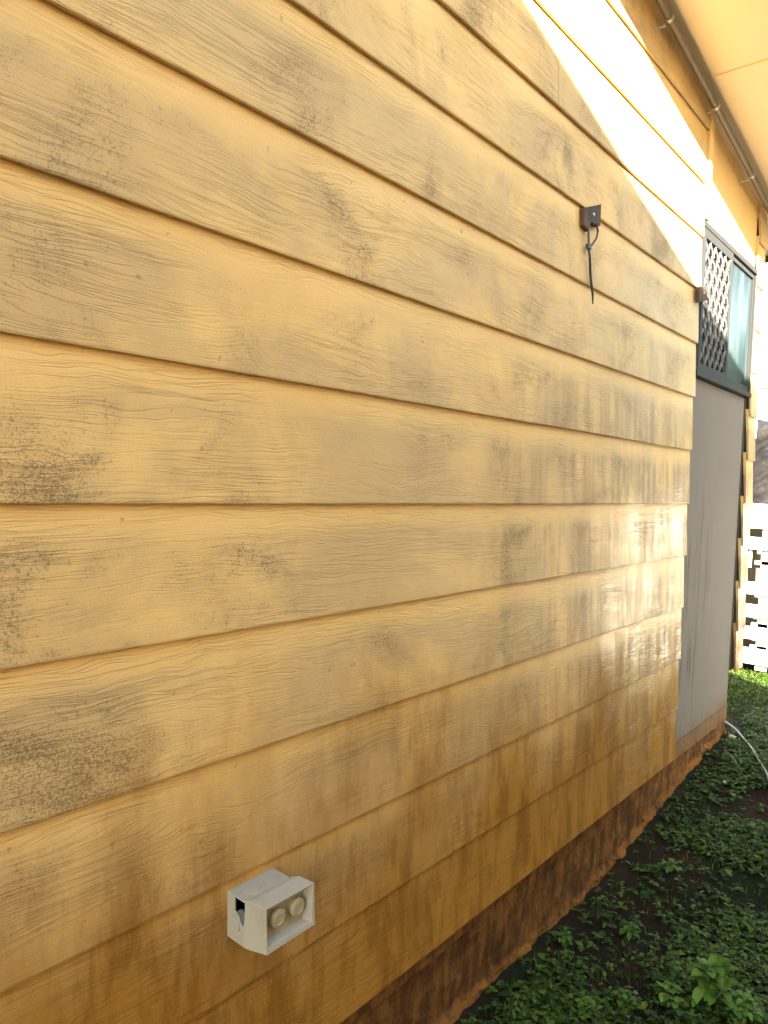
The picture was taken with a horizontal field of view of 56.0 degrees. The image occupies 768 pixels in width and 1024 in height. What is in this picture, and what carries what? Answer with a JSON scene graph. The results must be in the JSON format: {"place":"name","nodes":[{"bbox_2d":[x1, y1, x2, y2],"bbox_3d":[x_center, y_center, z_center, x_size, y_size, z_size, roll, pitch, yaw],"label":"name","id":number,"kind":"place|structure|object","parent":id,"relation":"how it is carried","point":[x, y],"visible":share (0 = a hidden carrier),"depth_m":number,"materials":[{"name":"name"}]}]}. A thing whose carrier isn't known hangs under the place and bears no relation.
{"place":"outdoors","nodes":[
{"label":"outdoors","id":0,"kind":"place"},
{"bbox_2d":[454,663,767,1023],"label":"ground","id":1,"kind":"structure","parent":0,"point":[571,919],"depth_m":2.27,"materials":[{"name":"green plant"}]},
{"bbox_2d":[0,0,767,1023],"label":"house","id":2,"kind":"structure","parent":1,"relation":"on","point":[376,482],"depth_m":1.34,"materials":[{"name":"paint"}]},
{"bbox_2d":[227,868,314,954],"bbox_3d":[-0.185,0.647,1.179,0.088,0.079,0.120,4,3,40],"label":"junction box","id":3,"kind":"object","parent":2,"relation":"attached to","point":[271,910],"visible":1,"depth_m":1.16,"materials":[{"name":"grey plastic"}]},
{"bbox_2d":[580,204,600,303],"bbox_3d":[0.567,-0.720,1.988,0.021,0.281,0.105,4,3,40],"label":"cable bracket","id":4,"kind":"object","parent":2,"relation":"attached to","point":[590,215],"visible":1,"depth_m":1.98,"materials":[{"name":"black plastic"}]},
{"bbox_2d":[695,285,707,302],"bbox_3d":[1.192,-0.818,2.707,0.016,0.083,0.102,4,3,40],"label":"corner bracket","id":5,"kind":"object","parent":2,"relation":"attached to","point":[701,293],"visible":1,"depth_m":2.69,"materials":[{"name":"brown metal"}]},
{"bbox_2d":[655,0,767,212],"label":"conduit pipe","id":6,"kind":"object","parent":2,"relation":"attached to","point":[671,21],"visible":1,"depth_m":2.57,"materials":[{"name":"plastic"}]},
{"bbox_2d":[696,220,757,397],"bbox_3d":[1.435,-0.817,3.044,0.052,0.581,0.786,4,3,40],"label":"window","id":7,"kind":"structure","parent":2,"relation":"in","point":[732,374],"depth_m":3.01,"materials":[{"name":"grey metal"}]},
{"bbox_2d":[557,927,572,947],"bbox_3d":[0.509,1.199,2.034,0.047,0.043,0.056,2,3,-10],"label":"weed plant","id":8,"kind":"object","parent":1,"relation":"on","point":[564,940],"visible":1,"depth_m":2.02,"materials":[{"name":"green plant"}]},
{"bbox_2d":[575,996,596,1015],"bbox_3d":[0.487,1.209,1.762,0.052,0.047,0.060,4,3,40],"label":"weed plant","id":9,"kind":"object","parent":1,"relation":"on","point":[588,1001],"visible":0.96,"depth_m":1.76,"materials":[{"name":"green plant"}]},
{"bbox_2d":[459,664,767,1023],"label":"ground cover","id":10,"kind":"object","parent":1,"relation":"on","point":[558,1014],"visible":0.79,"depth_m":2.02,"materials":[{"name":"green plant"}]},
{"bbox_2d":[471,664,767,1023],"bbox_3d":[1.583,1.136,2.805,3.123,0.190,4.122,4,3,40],"label":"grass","id":11,"kind":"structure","parent":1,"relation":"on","point":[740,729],"depth_m":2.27,"materials":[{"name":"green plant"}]},
{"bbox_2d":[612,988,637,1012],"bbox_3d":[0.597,1.208,1.790,0.061,0.046,0.057,4,3,40],"label":"weed plant","id":12,"kind":"object","parent":1,"relation":"on","point":[625,999],"visible":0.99,"depth_m":1.78,"materials":[{"name":"green plant"}]},
{"bbox_2d":[619,920,639,941],"bbox_3d":[0.708,1.205,2.078,0.060,0.041,0.064,3,3,16],"label":"weed plant","id":13,"kind":"object","parent":1,"relation":"on","point":[628,928],"visible":1,"depth_m":2.07,"materials":[{"name":"green plant"}]},
{"bbox_2d":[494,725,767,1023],"bbox_3d":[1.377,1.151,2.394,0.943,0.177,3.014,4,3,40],"label":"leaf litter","id":14,"kind":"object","parent":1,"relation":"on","point":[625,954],"visible":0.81,"depth_m":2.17,"materials":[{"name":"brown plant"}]},
{"bbox_2d":[660,858,684,872],"bbox_3d":[0.960,1.175,2.401,0.083,0.044,0.084,4,3,40],"label":"weed plant","id":15,"kind":"object","parent":1,"relation":"on","point":[673,865],"visible":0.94,"depth_m":2.40,"materials":[{"name":"green plant"}]},
{"bbox_2d":[656,980,689,1008],"bbox_3d":[0.717,1.205,1.796,0.088,0.059,0.089,4,3,40],"label":"weed plant","id":16,"kind":"object","parent":1,"relation":"on","point":[681,1001],"visible":1,"depth_m":1.78,"materials":[{"name":"green plant"}]},
{"bbox_2d":[708,794,718,801],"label":"weed plant","id":17,"kind":"object","parent":1,"relation":"on","point":[713,798],"visible":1,"depth_m":2.80,"materials":[{"name":"green plant"}]},
{"bbox_2d":[686,953,742,1017],"bbox_3d":[0.826,1.177,1.810,0.131,0.118,0.140,2,3,5],"label":"weed plant","id":18,"kind":"object","parent":1,"relation":"on","point":[701,972],"visible":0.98,"depth_m":1.79,"materials":[{"name":"green plant"}]},
{"bbox_2d":[723,749,739,767],"bbox_3d":[1.490,1.057,3.089,0.017,0.030,0.144,2,3,1],"label":"stick","id":19,"kind":"object","parent":1,"relation":"on","point":[732,758],"visible":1,"depth_m":3.08,"materials":[{"name":"wood"}]},
{"bbox_2d":[728,832,740,844],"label":"weed plant","id":20,"kind":"object","parent":1,"relation":"on","point":[733,838],"visible":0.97,"depth_m":2.53,"materials":[{"name":"green plant"}]},
{"bbox_2d":[725,721,767,779],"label":"garden hose","id":21,"kind":"object","parent":1,"relation":"on","point":[743,738],"visible":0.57,"depth_m":3.20,"materials":[{"name":"white rubber"}]},
{"bbox_2d":[735,914,763,932],"bbox_3d":[1.069,1.202,2.106,0.070,0.046,0.067,2,3,-12],"label":"weed plant","id":22,"kind":"object","parent":1,"relation":"on","point":[751,927],"visible":0.99,"depth_m":2.10,"materials":[{"name":"green plant"}]},
{"bbox_2d":[735,989,767,1022],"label":"weed plant","id":23,"kind":"object","parent":1,"relation":"on","point":[747,1007],"visible":0.98,"depth_m":1.75,"materials":[{"name":"green plant"}]},
{"bbox_2d":[743,504,767,671],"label":"slat fence","id":24,"kind":"object","parent":1,"relation":"on","point":[755,641],"visible":0.08,"depth_m":4.58,"materials":[{"name":"white wood"}]},
{"bbox_2d":[750,419,767,505],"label":"covered stack","id":25,"kind":"object","parent":1,"relation":"on","point":[760,479],"visible":0.04,"depth_m":4.92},
{"bbox_2d":[757,384,767,420],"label":"white house","id":26,"kind":"structure","parent":1,"relation":"on","point":[762,401],"depth_m":8.16,"materials":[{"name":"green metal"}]},
{"bbox_2d":[723,669,767,751],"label":"lawn","id":27,"kind":"structure","parent":0,"point":[764,699],"depth_m":4.16,"materials":[{"name":"green plant"}]},
{"bbox_2d":[758,263,767,383],"label":"sky","id":28,"kind":"structure","parent":0,"point":[763,378],"materials":[{"name":"white"}]}
]}

